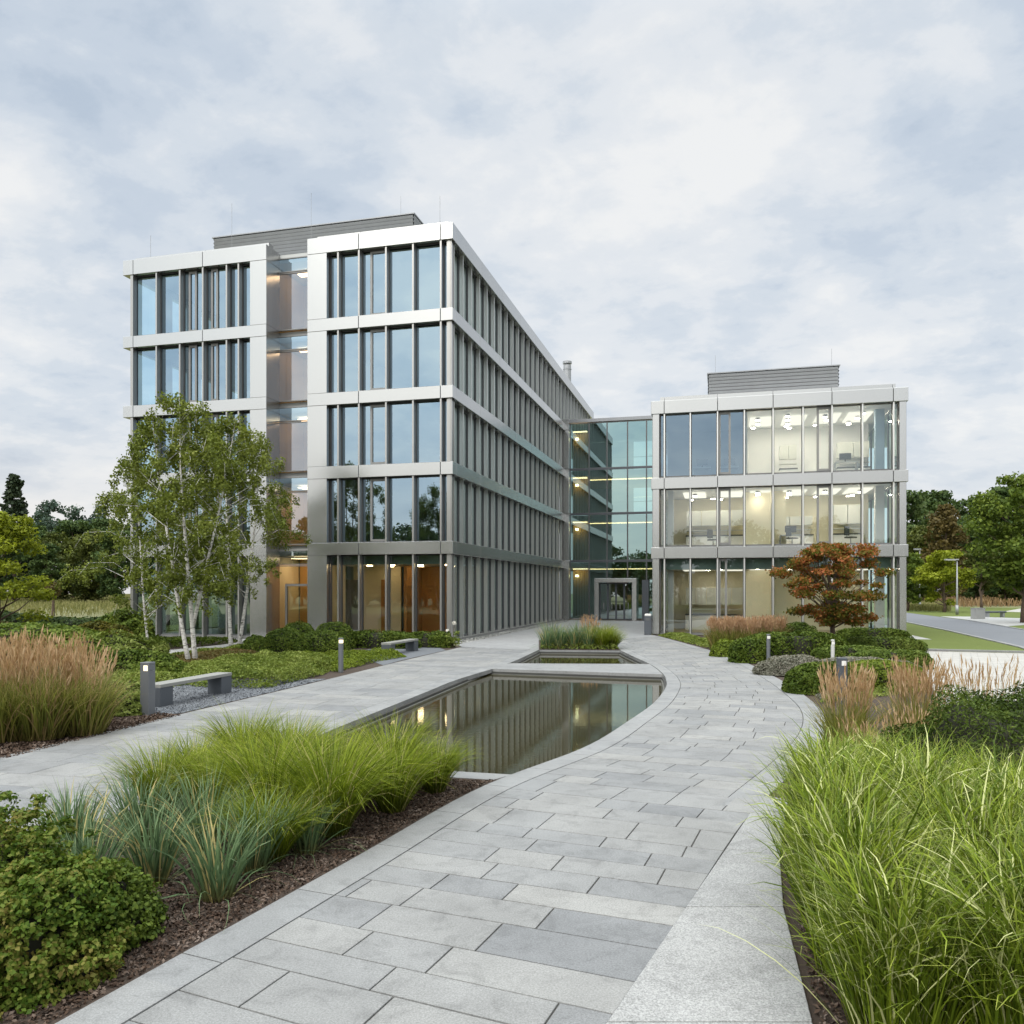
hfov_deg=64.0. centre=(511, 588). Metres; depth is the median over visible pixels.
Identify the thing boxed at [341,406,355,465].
window
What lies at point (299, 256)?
window
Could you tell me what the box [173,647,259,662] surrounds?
heather carpet
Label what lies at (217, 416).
window
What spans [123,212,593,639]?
office building
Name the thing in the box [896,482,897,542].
window
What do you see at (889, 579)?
window
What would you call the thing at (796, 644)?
clipped hedge
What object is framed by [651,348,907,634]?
laboratory building
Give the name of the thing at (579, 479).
window
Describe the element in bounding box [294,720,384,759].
sedge grass
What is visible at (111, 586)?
forest tree
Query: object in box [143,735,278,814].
sedge grass
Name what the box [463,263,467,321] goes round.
window
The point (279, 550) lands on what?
window
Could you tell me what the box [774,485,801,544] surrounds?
window
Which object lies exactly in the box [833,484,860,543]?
window
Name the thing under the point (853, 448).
lab cabinet
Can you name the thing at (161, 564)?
window
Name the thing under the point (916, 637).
gravel strip
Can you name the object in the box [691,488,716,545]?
window
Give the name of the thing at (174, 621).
ground
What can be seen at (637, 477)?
window
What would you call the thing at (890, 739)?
striped grass
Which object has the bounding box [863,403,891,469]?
window
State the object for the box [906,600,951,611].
meadow grass
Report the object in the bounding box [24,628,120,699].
reed grass
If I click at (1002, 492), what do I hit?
forest tree
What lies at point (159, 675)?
ground cover
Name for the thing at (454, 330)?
window
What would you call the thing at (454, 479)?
window
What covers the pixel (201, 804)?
lyme grass
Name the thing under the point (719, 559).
window
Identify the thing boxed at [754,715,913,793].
striped grass
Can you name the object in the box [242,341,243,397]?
window
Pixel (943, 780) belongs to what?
striped grass
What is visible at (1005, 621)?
side path
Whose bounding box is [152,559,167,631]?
window
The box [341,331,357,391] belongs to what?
window
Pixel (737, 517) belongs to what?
lab cabinet
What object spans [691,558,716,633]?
window
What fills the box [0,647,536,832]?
garden path
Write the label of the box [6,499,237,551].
woodland
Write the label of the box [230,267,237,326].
window
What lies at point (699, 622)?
lab cabinet
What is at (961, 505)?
forest tree
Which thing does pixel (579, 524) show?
window
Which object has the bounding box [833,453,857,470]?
desk
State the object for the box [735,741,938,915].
striped grass
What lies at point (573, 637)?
pool grass
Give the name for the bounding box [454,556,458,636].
window
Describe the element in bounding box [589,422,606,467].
window
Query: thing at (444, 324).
window
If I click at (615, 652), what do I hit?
reflecting pool
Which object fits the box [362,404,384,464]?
window
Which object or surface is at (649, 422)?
window
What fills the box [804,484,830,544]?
window
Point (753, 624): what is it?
reed grass
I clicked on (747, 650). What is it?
clipped hedge
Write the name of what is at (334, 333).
window
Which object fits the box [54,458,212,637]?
birch tree
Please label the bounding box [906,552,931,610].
roadside tree
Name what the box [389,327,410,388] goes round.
window
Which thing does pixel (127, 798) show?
lyme grass
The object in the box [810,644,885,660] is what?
clipped hedge
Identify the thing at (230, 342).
window
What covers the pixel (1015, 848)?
striped grass
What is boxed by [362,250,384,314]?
window
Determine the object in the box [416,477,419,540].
window
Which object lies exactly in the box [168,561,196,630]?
window
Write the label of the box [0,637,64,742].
reed grass
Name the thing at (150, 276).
window
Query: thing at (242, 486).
window
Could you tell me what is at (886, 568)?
window
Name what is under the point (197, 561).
window
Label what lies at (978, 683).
reed grass
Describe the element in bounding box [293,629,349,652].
box ball
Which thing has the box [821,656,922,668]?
heather shrub
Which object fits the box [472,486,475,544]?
window
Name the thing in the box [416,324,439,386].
window
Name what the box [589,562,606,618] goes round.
window
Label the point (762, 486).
window
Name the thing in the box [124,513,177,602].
forest tree
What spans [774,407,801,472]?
window
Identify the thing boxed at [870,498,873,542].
window
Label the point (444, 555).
window
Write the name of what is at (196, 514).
window
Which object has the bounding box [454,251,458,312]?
window
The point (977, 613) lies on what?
concrete block
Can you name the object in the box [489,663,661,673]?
path bridge
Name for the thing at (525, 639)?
entrance paving
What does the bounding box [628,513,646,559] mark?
window
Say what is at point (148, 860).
lyme grass
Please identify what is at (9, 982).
rosette shrub
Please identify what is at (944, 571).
roadside tree
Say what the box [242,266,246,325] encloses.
window
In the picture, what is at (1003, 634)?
road
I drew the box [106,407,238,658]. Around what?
birch tree
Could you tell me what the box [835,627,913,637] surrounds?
clipped hedge
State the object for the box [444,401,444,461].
window
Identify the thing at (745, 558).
window
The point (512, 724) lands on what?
water
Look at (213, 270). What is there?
window
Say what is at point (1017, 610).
side path
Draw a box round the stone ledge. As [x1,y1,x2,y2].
[606,796,812,1023]
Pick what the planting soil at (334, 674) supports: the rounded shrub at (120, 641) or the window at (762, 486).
the rounded shrub at (120, 641)
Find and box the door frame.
[285,584,306,626]
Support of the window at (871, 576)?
in the laboratory building at (750, 422)
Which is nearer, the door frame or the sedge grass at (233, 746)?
the sedge grass at (233, 746)
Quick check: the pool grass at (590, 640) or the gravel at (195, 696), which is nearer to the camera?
the gravel at (195, 696)
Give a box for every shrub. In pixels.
[0,621,107,655]
[0,790,101,889]
[0,847,139,1014]
[0,945,25,1022]
[1,610,40,622]
[55,628,170,659]
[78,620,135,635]
[80,648,190,675]
[91,607,158,636]
[94,857,168,953]
[103,677,139,696]
[109,691,144,716]
[240,634,264,650]
[708,638,733,656]
[752,654,821,675]
[781,661,867,695]
[785,621,817,635]
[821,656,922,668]
[848,659,927,688]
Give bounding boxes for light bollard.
[140,662,154,715]
[338,638,342,672]
[766,634,770,659]
[831,639,834,657]
[836,657,846,704]
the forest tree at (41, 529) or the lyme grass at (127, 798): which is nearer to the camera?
the lyme grass at (127, 798)
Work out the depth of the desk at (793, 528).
45.48 m
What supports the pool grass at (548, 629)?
on the planting soil at (579, 648)
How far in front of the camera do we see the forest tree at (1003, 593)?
125.00 m
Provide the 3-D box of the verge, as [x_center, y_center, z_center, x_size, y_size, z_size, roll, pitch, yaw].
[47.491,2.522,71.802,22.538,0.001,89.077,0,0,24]
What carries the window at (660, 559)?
in the laboratory building at (750, 422)
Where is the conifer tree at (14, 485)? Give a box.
[0,473,37,599]
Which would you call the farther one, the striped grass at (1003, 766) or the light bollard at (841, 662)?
the light bollard at (841, 662)
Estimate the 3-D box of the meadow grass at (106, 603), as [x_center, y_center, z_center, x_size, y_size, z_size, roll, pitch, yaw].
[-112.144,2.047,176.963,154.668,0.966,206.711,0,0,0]
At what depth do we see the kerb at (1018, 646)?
46.30 m
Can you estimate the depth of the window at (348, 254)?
40.32 m
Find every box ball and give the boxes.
[260,627,302,653]
[284,620,313,634]
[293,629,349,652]
[316,621,356,648]
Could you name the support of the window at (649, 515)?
in the glass link
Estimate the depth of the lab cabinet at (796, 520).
47.92 m
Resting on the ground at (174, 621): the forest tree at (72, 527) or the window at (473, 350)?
the forest tree at (72, 527)
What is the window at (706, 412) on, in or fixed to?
in the laboratory building at (750, 422)
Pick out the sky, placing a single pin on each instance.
(669, 194)
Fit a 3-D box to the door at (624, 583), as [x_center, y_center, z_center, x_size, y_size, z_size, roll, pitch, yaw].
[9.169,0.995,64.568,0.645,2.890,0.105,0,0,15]
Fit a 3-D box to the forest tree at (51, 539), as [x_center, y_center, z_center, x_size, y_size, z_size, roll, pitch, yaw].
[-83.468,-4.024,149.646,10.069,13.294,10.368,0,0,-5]
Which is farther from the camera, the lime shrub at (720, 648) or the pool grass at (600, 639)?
the pool grass at (600, 639)
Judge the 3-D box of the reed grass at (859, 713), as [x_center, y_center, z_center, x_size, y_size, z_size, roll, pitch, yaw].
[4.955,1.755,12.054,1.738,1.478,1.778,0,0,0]
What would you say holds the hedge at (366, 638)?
on the planting soil at (334, 674)
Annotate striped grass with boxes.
[705,816,1023,1023]
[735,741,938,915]
[737,775,973,982]
[738,720,944,831]
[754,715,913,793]
[813,722,1020,886]
[833,719,934,767]
[837,724,1010,818]
[854,753,1023,930]
[870,814,1023,1023]
[883,781,1023,1017]
[885,737,1023,812]
[917,733,1023,864]
[977,777,1023,857]
[991,813,1023,922]
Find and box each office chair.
[707,529,715,544]
[786,527,797,543]
[844,526,856,542]
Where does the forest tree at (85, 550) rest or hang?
on the ground at (174, 621)
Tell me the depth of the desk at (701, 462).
46.13 m
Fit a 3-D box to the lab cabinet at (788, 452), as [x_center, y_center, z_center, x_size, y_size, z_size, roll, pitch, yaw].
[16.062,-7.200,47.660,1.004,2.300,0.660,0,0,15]
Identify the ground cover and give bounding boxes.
[90,668,189,686]
[142,634,237,646]
[171,644,241,654]
[180,649,335,688]
[289,647,406,671]
[540,632,618,649]
[658,632,710,648]
[757,661,828,699]
[820,686,918,701]
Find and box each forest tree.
[0,517,29,600]
[5,553,31,598]
[19,524,59,597]
[25,543,69,600]
[29,531,77,599]
[51,519,99,597]
[61,528,113,601]
[80,518,127,596]
[87,530,139,601]
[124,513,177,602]
[906,489,959,590]
[906,490,934,551]
[906,524,934,597]
[920,503,973,600]
[947,497,998,596]
[956,513,1008,599]
[967,486,1023,537]
[973,524,1023,604]
[1001,497,1021,555]
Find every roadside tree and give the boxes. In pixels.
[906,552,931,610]
[909,549,977,611]
[955,471,1023,622]
[962,543,995,607]
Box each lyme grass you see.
[9,783,135,862]
[20,773,119,849]
[55,811,146,863]
[64,758,200,850]
[76,787,233,896]
[131,763,266,853]
[133,794,296,932]
[183,782,326,891]
[259,778,364,871]
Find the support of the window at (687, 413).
in the laboratory building at (750, 422)
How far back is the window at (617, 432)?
65.15 m
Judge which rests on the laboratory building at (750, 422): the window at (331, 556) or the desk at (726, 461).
the desk at (726, 461)
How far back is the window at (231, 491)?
41.88 m
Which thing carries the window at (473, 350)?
in the office building at (410, 401)
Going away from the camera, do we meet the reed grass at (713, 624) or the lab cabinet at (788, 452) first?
the reed grass at (713, 624)
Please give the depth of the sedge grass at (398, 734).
10.46 m
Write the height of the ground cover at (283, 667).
0.586 m
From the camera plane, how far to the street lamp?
79.93 m
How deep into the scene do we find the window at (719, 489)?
44.09 m
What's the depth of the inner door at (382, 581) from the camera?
44.67 m
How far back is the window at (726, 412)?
44.09 m
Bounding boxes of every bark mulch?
[0,711,179,757]
[0,777,495,1023]
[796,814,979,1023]
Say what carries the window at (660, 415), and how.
in the laboratory building at (750, 422)
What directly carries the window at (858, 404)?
in the laboratory building at (750, 422)
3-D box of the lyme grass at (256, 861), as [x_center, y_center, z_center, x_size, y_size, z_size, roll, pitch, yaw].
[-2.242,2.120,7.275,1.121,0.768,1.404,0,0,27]
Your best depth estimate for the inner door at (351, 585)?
45.12 m
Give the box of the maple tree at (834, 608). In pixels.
[765,542,898,638]
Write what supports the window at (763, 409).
in the laboratory building at (750, 422)
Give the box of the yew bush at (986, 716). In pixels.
[879,680,1023,787]
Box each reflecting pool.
[326,669,666,779]
[512,650,643,663]
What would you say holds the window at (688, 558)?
in the laboratory building at (750, 422)
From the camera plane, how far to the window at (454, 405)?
40.46 m
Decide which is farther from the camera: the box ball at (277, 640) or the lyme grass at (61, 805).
the box ball at (277, 640)
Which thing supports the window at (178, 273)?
in the office building at (410, 401)
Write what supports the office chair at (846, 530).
on the laboratory building at (750, 422)
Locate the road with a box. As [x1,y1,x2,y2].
[906,613,1023,645]
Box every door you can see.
[346,580,357,631]
[381,580,384,631]
[600,583,607,619]
[608,583,615,619]
[616,583,623,619]
[624,583,631,619]
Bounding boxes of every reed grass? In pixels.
[0,624,75,684]
[0,632,112,740]
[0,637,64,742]
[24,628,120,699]
[28,641,142,736]
[575,614,600,646]
[698,616,734,647]
[710,615,752,639]
[731,615,766,637]
[749,614,778,633]
[761,614,793,635]
[798,659,900,746]
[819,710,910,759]
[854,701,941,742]
[868,655,954,736]
[915,653,1023,706]
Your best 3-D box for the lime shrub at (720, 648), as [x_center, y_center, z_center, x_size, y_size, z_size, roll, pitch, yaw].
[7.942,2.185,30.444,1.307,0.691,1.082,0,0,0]
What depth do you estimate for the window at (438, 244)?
39.33 m
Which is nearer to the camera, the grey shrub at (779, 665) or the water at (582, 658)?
the grey shrub at (779, 665)
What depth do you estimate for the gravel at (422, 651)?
31.81 m
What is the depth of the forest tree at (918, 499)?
147.49 m
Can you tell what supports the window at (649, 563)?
in the glass link
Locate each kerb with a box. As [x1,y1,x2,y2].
[906,620,1023,648]
[927,649,1023,652]
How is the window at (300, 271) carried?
in the office building at (410, 401)
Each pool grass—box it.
[531,627,556,648]
[533,621,569,646]
[541,622,573,648]
[558,625,590,648]
[565,618,592,646]
[574,626,601,647]
[583,619,622,634]
[586,625,627,648]
[602,628,630,648]
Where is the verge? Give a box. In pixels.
[907,607,1023,628]
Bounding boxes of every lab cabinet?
[685,588,715,629]
[686,510,715,544]
[721,510,742,544]
[721,588,742,629]
[779,445,797,471]
[786,516,813,543]
[833,504,863,542]
[836,441,870,469]
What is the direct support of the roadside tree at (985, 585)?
on the verge
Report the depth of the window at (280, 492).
41.88 m
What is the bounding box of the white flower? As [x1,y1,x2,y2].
[445,621,461,645]
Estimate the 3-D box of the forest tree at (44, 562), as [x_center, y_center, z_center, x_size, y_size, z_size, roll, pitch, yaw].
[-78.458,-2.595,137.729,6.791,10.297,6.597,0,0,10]
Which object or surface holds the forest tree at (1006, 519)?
on the ground at (174, 621)
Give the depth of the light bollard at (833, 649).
24.95 m
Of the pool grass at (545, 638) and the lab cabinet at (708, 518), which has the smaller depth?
the pool grass at (545, 638)
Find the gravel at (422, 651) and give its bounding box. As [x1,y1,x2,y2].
[367,647,444,664]
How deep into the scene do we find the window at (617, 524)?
65.15 m
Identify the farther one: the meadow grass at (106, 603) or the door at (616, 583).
the meadow grass at (106, 603)
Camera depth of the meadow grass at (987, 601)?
119.68 m
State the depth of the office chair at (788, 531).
44.48 m
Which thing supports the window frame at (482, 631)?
in the office building at (410, 401)
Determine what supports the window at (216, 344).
in the office building at (410, 401)
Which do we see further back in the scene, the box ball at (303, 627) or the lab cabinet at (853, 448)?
the lab cabinet at (853, 448)
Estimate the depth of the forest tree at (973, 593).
126.78 m
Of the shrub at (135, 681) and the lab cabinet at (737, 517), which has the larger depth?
the lab cabinet at (737, 517)
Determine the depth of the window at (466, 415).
41.84 m
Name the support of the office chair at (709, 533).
on the laboratory building at (750, 422)
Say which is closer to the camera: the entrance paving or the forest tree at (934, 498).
the entrance paving
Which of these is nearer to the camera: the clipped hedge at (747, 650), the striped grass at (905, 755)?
the striped grass at (905, 755)
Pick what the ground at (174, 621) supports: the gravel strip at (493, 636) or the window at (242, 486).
the gravel strip at (493, 636)
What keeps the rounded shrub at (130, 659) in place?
on the planting soil at (334, 674)
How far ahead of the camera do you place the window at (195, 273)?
42.44 m
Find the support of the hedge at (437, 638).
on the planting soil at (334, 674)
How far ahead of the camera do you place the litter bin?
44.41 m
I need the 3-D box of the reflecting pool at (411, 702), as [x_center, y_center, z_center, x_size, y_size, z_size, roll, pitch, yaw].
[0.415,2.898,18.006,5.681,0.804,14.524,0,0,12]
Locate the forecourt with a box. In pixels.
[926,651,1023,705]
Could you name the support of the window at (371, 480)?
in the office building at (410, 401)
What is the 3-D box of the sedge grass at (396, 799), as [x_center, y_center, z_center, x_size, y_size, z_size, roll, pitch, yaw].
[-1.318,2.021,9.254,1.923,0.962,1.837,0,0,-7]
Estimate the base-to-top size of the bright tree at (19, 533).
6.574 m
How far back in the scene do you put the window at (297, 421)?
41.90 m
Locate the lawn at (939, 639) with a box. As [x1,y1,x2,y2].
[906,623,1023,650]
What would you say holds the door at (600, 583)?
in the glass link
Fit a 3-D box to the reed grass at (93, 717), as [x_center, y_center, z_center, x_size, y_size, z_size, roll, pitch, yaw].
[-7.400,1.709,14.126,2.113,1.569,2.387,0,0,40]
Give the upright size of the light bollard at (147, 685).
1.060 m
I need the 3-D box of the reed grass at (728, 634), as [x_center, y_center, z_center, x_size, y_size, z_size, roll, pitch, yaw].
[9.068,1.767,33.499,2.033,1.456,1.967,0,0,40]
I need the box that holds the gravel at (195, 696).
[111,679,322,717]
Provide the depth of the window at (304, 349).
41.94 m
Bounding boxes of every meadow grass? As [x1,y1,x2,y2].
[1,594,129,616]
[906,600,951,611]
[922,593,1021,606]
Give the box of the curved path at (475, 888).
[55,636,825,1023]
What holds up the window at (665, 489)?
in the laboratory building at (750, 422)
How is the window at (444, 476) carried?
in the office building at (410, 401)
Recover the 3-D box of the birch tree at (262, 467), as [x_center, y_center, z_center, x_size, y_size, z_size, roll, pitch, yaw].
[-11.634,-2.016,35.652,5.490,9.262,5.103,0,0,0]
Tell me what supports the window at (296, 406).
in the office building at (410, 401)
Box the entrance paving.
[459,620,654,649]
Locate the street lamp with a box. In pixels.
[944,559,958,614]
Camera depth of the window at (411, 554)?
39.68 m
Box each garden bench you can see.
[155,672,231,706]
[381,639,417,655]
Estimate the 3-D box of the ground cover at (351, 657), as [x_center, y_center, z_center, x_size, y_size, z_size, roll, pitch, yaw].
[-5.174,2.334,28.491,5.329,0.399,5.678,0,0,-41]
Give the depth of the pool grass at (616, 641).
33.97 m
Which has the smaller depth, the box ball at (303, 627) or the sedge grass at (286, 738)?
the sedge grass at (286, 738)
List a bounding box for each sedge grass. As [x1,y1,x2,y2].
[77,725,225,816]
[135,721,247,793]
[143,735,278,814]
[174,698,312,759]
[174,712,353,813]
[189,769,347,863]
[190,726,282,773]
[212,703,359,788]
[221,702,349,750]
[229,716,426,838]
[278,723,404,780]
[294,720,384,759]
[326,722,464,812]
[329,700,454,767]
[391,721,485,793]
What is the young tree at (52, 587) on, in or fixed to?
on the ground at (174, 621)
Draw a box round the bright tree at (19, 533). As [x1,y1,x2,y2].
[0,511,56,622]
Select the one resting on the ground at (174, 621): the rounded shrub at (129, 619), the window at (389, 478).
the rounded shrub at (129, 619)
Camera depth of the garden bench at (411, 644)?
32.20 m
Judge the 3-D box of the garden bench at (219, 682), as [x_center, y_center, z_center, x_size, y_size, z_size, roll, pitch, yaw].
[-7.310,2.275,18.664,0.400,0.490,2.615,0,0,14]
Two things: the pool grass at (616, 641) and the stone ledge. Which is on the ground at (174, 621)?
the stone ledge
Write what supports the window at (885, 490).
in the laboratory building at (750, 422)
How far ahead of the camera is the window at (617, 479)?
65.15 m
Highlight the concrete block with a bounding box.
[971,608,985,618]
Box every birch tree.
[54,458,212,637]
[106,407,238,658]
[135,390,287,658]
[168,415,285,645]
[176,438,311,643]
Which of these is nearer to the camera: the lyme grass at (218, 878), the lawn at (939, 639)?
the lyme grass at (218, 878)
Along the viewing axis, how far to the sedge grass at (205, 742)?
10.12 m
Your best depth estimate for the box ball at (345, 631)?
34.28 m
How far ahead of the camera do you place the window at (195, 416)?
42.44 m
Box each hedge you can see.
[29,616,102,625]
[353,629,421,648]
[408,630,454,647]
[727,638,765,663]
[744,631,849,656]
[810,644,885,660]
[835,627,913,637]
[846,636,928,652]
[849,649,934,669]
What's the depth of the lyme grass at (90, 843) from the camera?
6.61 m
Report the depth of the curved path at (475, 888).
6.70 m
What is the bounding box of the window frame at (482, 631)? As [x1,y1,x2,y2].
[480,284,585,632]
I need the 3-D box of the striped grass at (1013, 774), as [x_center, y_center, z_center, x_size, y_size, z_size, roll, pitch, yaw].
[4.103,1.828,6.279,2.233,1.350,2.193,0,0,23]
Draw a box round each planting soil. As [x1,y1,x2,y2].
[1,638,459,753]
[539,640,619,649]
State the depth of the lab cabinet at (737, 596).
48.57 m
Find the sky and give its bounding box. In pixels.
[0,0,1023,593]
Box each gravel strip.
[460,622,551,642]
[870,628,927,638]
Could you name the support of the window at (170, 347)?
in the office building at (410, 401)
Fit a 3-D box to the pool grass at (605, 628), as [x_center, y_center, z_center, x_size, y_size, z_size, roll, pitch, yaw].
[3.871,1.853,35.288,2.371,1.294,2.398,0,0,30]
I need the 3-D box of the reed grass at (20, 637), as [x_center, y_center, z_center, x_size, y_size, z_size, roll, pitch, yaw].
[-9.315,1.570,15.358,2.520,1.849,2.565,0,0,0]
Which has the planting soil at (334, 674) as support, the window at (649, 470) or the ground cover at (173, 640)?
the ground cover at (173, 640)
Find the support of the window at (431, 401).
in the office building at (410, 401)
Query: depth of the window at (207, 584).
42.21 m
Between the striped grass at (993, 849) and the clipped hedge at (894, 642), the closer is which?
the striped grass at (993, 849)
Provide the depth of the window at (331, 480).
40.46 m
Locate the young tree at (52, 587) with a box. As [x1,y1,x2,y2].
[43,580,62,615]
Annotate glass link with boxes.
[570,415,651,620]
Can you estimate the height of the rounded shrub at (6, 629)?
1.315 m
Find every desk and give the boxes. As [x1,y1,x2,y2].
[693,459,710,474]
[721,459,738,473]
[779,526,800,543]
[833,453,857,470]
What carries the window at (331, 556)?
in the office building at (410, 401)
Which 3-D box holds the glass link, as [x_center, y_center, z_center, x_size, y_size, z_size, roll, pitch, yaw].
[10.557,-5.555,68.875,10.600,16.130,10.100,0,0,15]
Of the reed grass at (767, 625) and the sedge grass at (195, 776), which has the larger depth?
the reed grass at (767, 625)
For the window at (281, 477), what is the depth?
41.93 m
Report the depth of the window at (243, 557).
41.70 m
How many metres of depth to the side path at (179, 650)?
35.03 m
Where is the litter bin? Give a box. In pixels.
[644,614,651,634]
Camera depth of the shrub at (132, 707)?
16.15 m
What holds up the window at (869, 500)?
in the laboratory building at (750, 422)
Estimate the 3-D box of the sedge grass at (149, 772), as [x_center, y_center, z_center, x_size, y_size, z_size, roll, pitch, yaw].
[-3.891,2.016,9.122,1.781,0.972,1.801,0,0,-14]
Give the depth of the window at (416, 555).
39.33 m
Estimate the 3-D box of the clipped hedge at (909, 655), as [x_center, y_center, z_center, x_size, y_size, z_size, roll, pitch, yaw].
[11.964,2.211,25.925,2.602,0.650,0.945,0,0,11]
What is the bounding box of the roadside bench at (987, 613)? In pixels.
[985,611,1006,616]
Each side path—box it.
[169,639,244,652]
[941,616,1023,625]
[1007,609,1020,611]
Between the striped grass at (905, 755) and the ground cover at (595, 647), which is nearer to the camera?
the striped grass at (905, 755)
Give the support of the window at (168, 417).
in the office building at (410, 401)
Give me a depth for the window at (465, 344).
41.83 m
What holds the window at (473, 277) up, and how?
in the office building at (410, 401)
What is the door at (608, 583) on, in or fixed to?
in the glass link
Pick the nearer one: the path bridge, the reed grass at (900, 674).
the reed grass at (900, 674)
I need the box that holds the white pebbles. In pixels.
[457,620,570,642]
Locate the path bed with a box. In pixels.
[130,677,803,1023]
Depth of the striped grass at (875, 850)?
5.34 m
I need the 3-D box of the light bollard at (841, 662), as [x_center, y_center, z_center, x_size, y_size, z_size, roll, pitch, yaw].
[7.181,2.010,17.832,0.200,1.020,0.204,0,0,15]
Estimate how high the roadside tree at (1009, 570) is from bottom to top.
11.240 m
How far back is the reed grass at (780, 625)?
34.94 m
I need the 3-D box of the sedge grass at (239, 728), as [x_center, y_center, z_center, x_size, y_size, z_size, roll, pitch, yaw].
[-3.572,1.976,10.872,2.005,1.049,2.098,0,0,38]
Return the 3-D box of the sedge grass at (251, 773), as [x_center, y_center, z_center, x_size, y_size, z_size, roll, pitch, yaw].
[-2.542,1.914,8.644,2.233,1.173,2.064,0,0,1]
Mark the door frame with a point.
(286, 585)
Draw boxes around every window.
[137,276,154,335]
[137,349,152,404]
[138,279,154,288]
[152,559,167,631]
[161,273,178,332]
[161,347,175,401]
[161,417,174,472]
[161,564,178,634]
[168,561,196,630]
[184,271,201,330]
[184,345,197,401]
[184,416,197,471]
[184,491,197,520]
[184,578,201,634]
[197,561,218,628]
[207,268,225,328]
[207,343,220,400]
[207,414,223,468]
[207,584,225,634]
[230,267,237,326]
[230,342,231,398]
[230,491,231,529]
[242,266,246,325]
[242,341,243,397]
[242,486,243,543]
[242,557,249,635]
[279,256,306,273]
[279,271,306,331]
[279,334,306,350]
[279,349,306,402]
[279,406,306,421]
[279,421,306,471]
[279,477,306,491]
[279,492,306,544]
[279,550,306,564]
[331,256,336,317]
[331,333,334,392]
[331,407,336,465]
[331,480,336,542]
[331,556,331,624]
[341,254,354,316]
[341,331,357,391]
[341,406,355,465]
[341,480,351,542]
[341,556,342,621]
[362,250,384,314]
[362,329,384,390]
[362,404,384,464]
[362,479,384,541]
[362,556,363,629]
[389,247,411,312]
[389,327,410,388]
[389,403,405,463]
[389,478,411,541]
[389,554,411,630]
[416,244,439,309]
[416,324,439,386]
[416,401,438,462]
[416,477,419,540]
[416,555,416,630]
[444,244,444,307]
[444,324,445,384]
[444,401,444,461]
[444,476,446,540]
[444,555,444,630]
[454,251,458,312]
[454,330,458,388]
[454,405,458,463]
[454,479,458,541]
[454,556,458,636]
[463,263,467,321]
[463,339,467,395]
[463,411,467,467]
[463,483,467,543]
[463,557,467,635]
[472,274,475,330]
[472,347,475,401]
[472,417,475,471]
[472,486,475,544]
[472,558,475,633]
[570,423,588,468]
[570,470,588,513]
[570,515,588,560]
[570,562,588,618]
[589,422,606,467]
[589,469,606,512]
[589,514,606,559]
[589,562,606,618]
[607,421,627,467]
[607,468,627,512]
[607,514,627,559]
[607,562,627,577]
[628,420,646,466]
[628,468,646,511]
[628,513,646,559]
[628,561,646,618]
[647,420,651,465]
[647,468,651,511]
[647,513,651,559]
[647,561,651,615]
[660,415,663,476]
[660,489,663,545]
[660,559,663,632]
[665,413,689,476]
[665,489,689,545]
[665,558,689,632]
[691,412,716,475]
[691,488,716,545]
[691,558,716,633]
[718,411,743,474]
[718,487,743,545]
[718,558,743,631]
[745,409,771,473]
[745,486,771,544]
[745,558,771,615]
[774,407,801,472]
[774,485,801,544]
[804,406,830,471]
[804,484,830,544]
[833,404,860,470]
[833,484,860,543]
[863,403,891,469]
[863,483,891,543]
[868,433,869,465]
[868,500,869,542]
[868,570,869,627]
[870,429,873,468]
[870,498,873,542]
[870,557,891,627]
[870,570,873,628]
[885,415,886,468]
[885,490,886,542]
[885,568,886,627]
[887,404,896,468]
[887,484,896,542]
[887,557,896,628]
[895,402,897,468]
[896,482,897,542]
[897,557,897,628]
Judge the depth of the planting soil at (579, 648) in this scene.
33.60 m
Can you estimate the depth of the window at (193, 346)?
42.44 m
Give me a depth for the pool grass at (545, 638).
34.03 m
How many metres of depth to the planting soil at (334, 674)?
24.68 m
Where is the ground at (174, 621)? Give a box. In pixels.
[1,594,1020,652]
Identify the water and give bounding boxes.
[332,674,662,773]
[524,654,635,663]
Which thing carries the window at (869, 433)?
in the laboratory building at (750, 422)
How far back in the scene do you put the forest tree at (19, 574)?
165.33 m
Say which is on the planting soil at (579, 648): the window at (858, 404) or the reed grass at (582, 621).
the reed grass at (582, 621)

